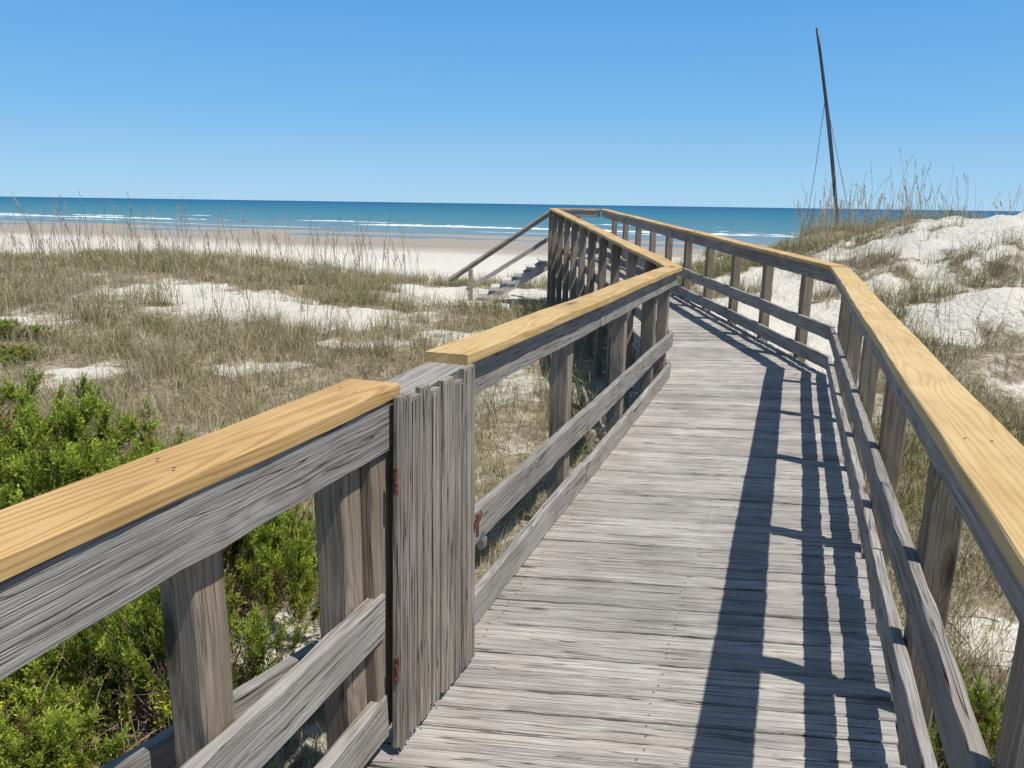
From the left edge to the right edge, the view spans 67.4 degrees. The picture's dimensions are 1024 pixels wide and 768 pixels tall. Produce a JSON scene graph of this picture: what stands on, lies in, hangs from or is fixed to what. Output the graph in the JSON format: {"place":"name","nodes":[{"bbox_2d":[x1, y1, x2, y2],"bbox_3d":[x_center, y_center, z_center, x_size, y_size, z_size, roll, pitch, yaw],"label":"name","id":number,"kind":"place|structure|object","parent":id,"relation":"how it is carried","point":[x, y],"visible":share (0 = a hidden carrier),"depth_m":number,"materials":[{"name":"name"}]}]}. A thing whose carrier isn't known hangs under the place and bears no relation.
{"place":"outdoors","nodes":[
{"label":"outdoors","id":0,"kind":"place"},
{"bbox_2d":[0,196,1022,248],"bbox_3d":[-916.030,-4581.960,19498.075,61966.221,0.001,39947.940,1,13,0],"label":"sea water","id":1,"kind":"structure","parent":0,"point":[748,220],"depth_m":295.29,"materials":[{"name":"blue liquid"}]},
{"bbox_2d":[0,213,796,236],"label":"surf water","id":2,"kind":"structure","parent":1,"relation":"on","point":[14,214],"depth_m":168.16,"materials":[{"name":"liquid"}]},
{"bbox_2d":[0,212,1023,767],"bbox_3d":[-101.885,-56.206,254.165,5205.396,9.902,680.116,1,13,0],"label":"ground","id":3,"kind":"structure","parent":0,"point":[456,256],"depth_m":13.21,"materials":[{"name":"white sand"}]},
{"bbox_2d":[0,440,27,491],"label":"juniper bush","id":4,"kind":"object","parent":3,"relation":"on","point":[12,447],"visible":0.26,"depth_m":5.52,"materials":[{"name":"green plant"}]},
{"bbox_2d":[0,342,52,364],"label":"juniper bush","id":5,"kind":"object","parent":3,"relation":"on","point":[23,354],"visible":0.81,"depth_m":11.18,"materials":[{"name":"green plant"}]},
{"bbox_2d":[0,317,59,338],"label":"juniper bush","id":6,"kind":"object","parent":3,"relation":"on","point":[6,324],"visible":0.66,"depth_m":12.08,"materials":[{"name":"green plant"}]},
{"bbox_2d":[0,673,77,767],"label":"yaupon shrub","id":7,"kind":"object","parent":3,"relation":"on","point":[72,761],"visible":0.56,"depth_m":3.04,"materials":[{"name":"green plant"}]},
{"bbox_2d":[0,365,92,447],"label":"juniper bush","id":8,"kind":"object","parent":3,"relation":"on","point":[8,394],"visible":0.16,"depth_m":6.79,"materials":[{"name":"green plant"}]},
{"bbox_2d":[8,480,103,633],"bbox_3d":[-2.698,1.119,4.193,1.631,1.030,1.508,-3,14,-14],"label":"juniper bush","id":9,"kind":"object","parent":3,"relation":"on","point":[12,497],"visible":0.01,"depth_m":4.49,"materials":[{"name":"green plant"}]},
{"bbox_2d":[0,660,116,767],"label":"juniper bush","id":10,"kind":"object","parent":3,"relation":"on","point":[29,698],"visible":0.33,"depth_m":3.12,"materials":[{"name":"green plant"}]},
{"bbox_2d":[0,662,130,767],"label":"juniper bush","id":11,"kind":"object","parent":3,"relation":"on","point":[55,738],"visible":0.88,"depth_m":2.90,"materials":[{"name":"green plant"}]},
{"bbox_2d":[0,420,145,509],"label":"juniper bush","id":12,"kind":"object","parent":3,"relation":"on","point":[32,467],"visible":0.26,"depth_m":5.06,"materials":[{"name":"green plant"}]},
{"bbox_2d":[0,371,161,506],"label":"juniper bush","id":13,"kind":"object","parent":3,"relation":"on","point":[69,425],"visible":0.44,"depth_m":6.06,"materials":[{"name":"green plant"}]},
{"bbox_2d":[16,432,159,497],"bbox_3d":[-2.667,0.824,5.578,1.428,1.094,1.319,4,13,11],"label":"juniper bush","id":14,"kind":"object","parent":3,"relation":"on","point":[113,464],"visible":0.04,"depth_m":5.26,"materials":[{"name":"green plant"}]},
{"bbox_2d":[0,553,246,767],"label":"juniper bush","id":15,"kind":"object","parent":3,"relation":"on","point":[108,682],"visible":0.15,"depth_m":3.50,"materials":[{"name":"green plant"}]},
{"bbox_2d":[141,433,191,456],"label":"juniper bush","id":16,"kind":"object","parent":3,"relation":"on","point":[161,447],"visible":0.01,"depth_m":5.30,"materials":[{"name":"green plant"}]},
{"bbox_2d":[84,668,278,767],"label":"yaupon shrub","id":17,"kind":"object","parent":3,"relation":"on","point":[162,709],"visible":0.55,"depth_m":3.09,"materials":[{"name":"green plant"}]},
{"bbox_2d":[49,567,314,762],"bbox_3d":[-1.500,1.269,3.467,1.115,1.082,0.874,2,13,6],"label":"juniper bush","id":18,"kind":"object","parent":3,"relation":"on","point":[149,621],"visible":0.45,"depth_m":3.39,"materials":[{"name":"green plant"}]},
{"bbox_2d":[92,511,319,633],"bbox_3d":[-1.650,0.977,4.301,1.224,1.094,1.131,-2,13,-11],"label":"juniper bush","id":19,"kind":"object","parent":3,"relation":"on","point":[299,551],"visible":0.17,"depth_m":4.23,"materials":[{"name":"green plant"}]},
{"bbox_2d":[144,419,270,532],"bbox_3d":[-2.091,0.872,4.970,1.286,1.179,1.009,-9,17,-37],"label":"juniper bush","id":20,"kind":"object","parent":3,"relation":"on","point":[180,441],"visible":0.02,"depth_m":5.07,"materials":[{"name":"green plant"}]},
{"bbox_2d":[101,640,318,767],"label":"side path railing","id":21,"kind":"object","parent":3,"relation":"on","point":[157,751],"visible":0.36,"depth_m":1.80,"materials":[{"name":"grey wood"}]},
{"bbox_2d":[223,503,318,599],"bbox_3d":[-1.520,1.083,4.963,0.816,0.708,0.754,3,13,10],"label":"juniper bush","id":22,"kind":"object","parent":3,"relation":"on","point":[294,518],"visible":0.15,"depth_m":4.97,"materials":[{"name":"green plant"}]},
{"bbox_2d":[228,532,318,606],"bbox_3d":[-1.458,1.184,4.890,0.685,0.467,0.624,-3,14,-17],"label":"yaupon shrub","id":23,"kind":"object","parent":3,"relation":"on","point":[283,598],"visible":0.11,"depth_m":4.77,"materials":[{"name":"green plant"}]},
{"bbox_2d":[276,578,320,637],"bbox_3d":[-1.040,1.315,4.485,0.587,0.401,0.534,-10,17,-38],"label":"yaupon shrub","id":24,"kind":"object","parent":3,"relation":"on","point":[306,624],"visible":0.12,"depth_m":4.45,"materials":[{"name":"green plant"}]},
{"bbox_2d":[448,210,549,301],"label":"wooden staircase","id":25,"kind":"structure","parent":3,"relation":"on","point":[521,277],"depth_m":16.47,"materials":[{"name":"grey wood"}]},
{"bbox_2d":[0,598,1013,767],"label":"dry twigs","id":26,"kind":"object","parent":3,"relation":"on","point":[149,734],"visible":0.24,"depth_m":3.31,"materials":[{"name":"brown plant"}]},
{"bbox_2d":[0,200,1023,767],"bbox_3d":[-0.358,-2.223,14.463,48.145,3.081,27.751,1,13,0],"label":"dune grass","id":27,"kind":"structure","parent":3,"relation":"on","point":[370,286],"depth_m":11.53,"materials":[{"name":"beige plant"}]},
{"bbox_2d":[0,148,1023,500],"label":"sea oats","id":28,"kind":"object","parent":3,"relation":"on","point":[338,270],"visible":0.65,"depth_m":17.66,"materials":[{"name":"beige plant"}]},
{"bbox_2d":[0,211,1023,342],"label":"ridge grass","id":29,"kind":"structure","parent":3,"relation":"on","point":[318,284],"depth_m":14.49,"materials":[{"name":"plant"}]},
{"bbox_2d":[365,257,905,767],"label":"boardwalk","id":30,"kind":"structure","parent":3,"relation":"on","point":[687,587],"depth_m":3.23,"materials":[{"name":"grey wood"}]},
{"bbox_2d":[0,378,399,767],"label":"wooden railing","id":31,"kind":"object","parent":30,"relation":"attached to","point":[172,522],"visible":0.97,"depth_m":1.60,"materials":[{"name":"grey wood"}]},
{"bbox_2d":[359,364,486,748],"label":"picket gate","id":32,"kind":"structure","parent":31,"relation":"attached to","point":[419,524],"depth_m":2.36,"materials":[{"name":"grey wood"}]},
{"bbox_2d":[386,362,463,393],"bbox_3d":[-0.301,0.071,2.509,0.152,0.208,0.527,6,14,19],"label":"gate head board","id":33,"kind":"object","parent":32,"relation":"attached to","point":[430,373],"visible":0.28,"depth_m":2.51,"materials":[{"name":"grey wood"}]},
{"bbox_2d":[424,208,681,624],"bbox_3d":[0.998,-0.704,9.588,1.570,2.815,13.960,2,13,4],"label":"wooden railing","id":34,"kind":"object","parent":30,"relation":"attached to","point":[496,354],"visible":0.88,"depth_m":4.52,"materials":[{"name":"grey wood"}]},
{"bbox_2d":[549,208,599,297],"bbox_3d":[1.421,-2.833,17.840,1.162,2.425,0.172,1,13,0],"label":"wooden railing","id":35,"kind":"object","parent":30,"relation":"attached to","point":[589,213],"visible":0.27,"depth_m":17.54,"materials":[{"name":"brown wood"}]},
{"bbox_2d":[600,209,1023,767],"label":"wooden railing","id":36,"kind":"object","parent":30,"relation":"attached to","point":[973,446],"visible":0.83,"depth_m":2.51,"materials":[{"name":"grey wood"}]},
{"bbox_2d":[805,28,849,228],"bbox_3d":[12.070,-8.654,28.672,2.316,8.623,1.220,2,13,6],"label":"sailboat mast","id":37,"kind":"object","parent":3,"relation":"on","point":[829,132],"visible":0.71,"depth_m":28.54,"materials":[{"name":"metal"}]},
{"bbox_2d":[929,666,1004,767],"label":"juniper bush","id":38,"kind":"object","parent":3,"relation":"on","point":[981,717],"visible":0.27,"depth_m":3.53,"materials":[{"name":"green plant"}]},
{"bbox_2d":[0,0,1023,210],"label":"sky","id":39,"kind":"structure","parent":0,"point":[688,103],"materials":[{"name":"blue"}]}
]}

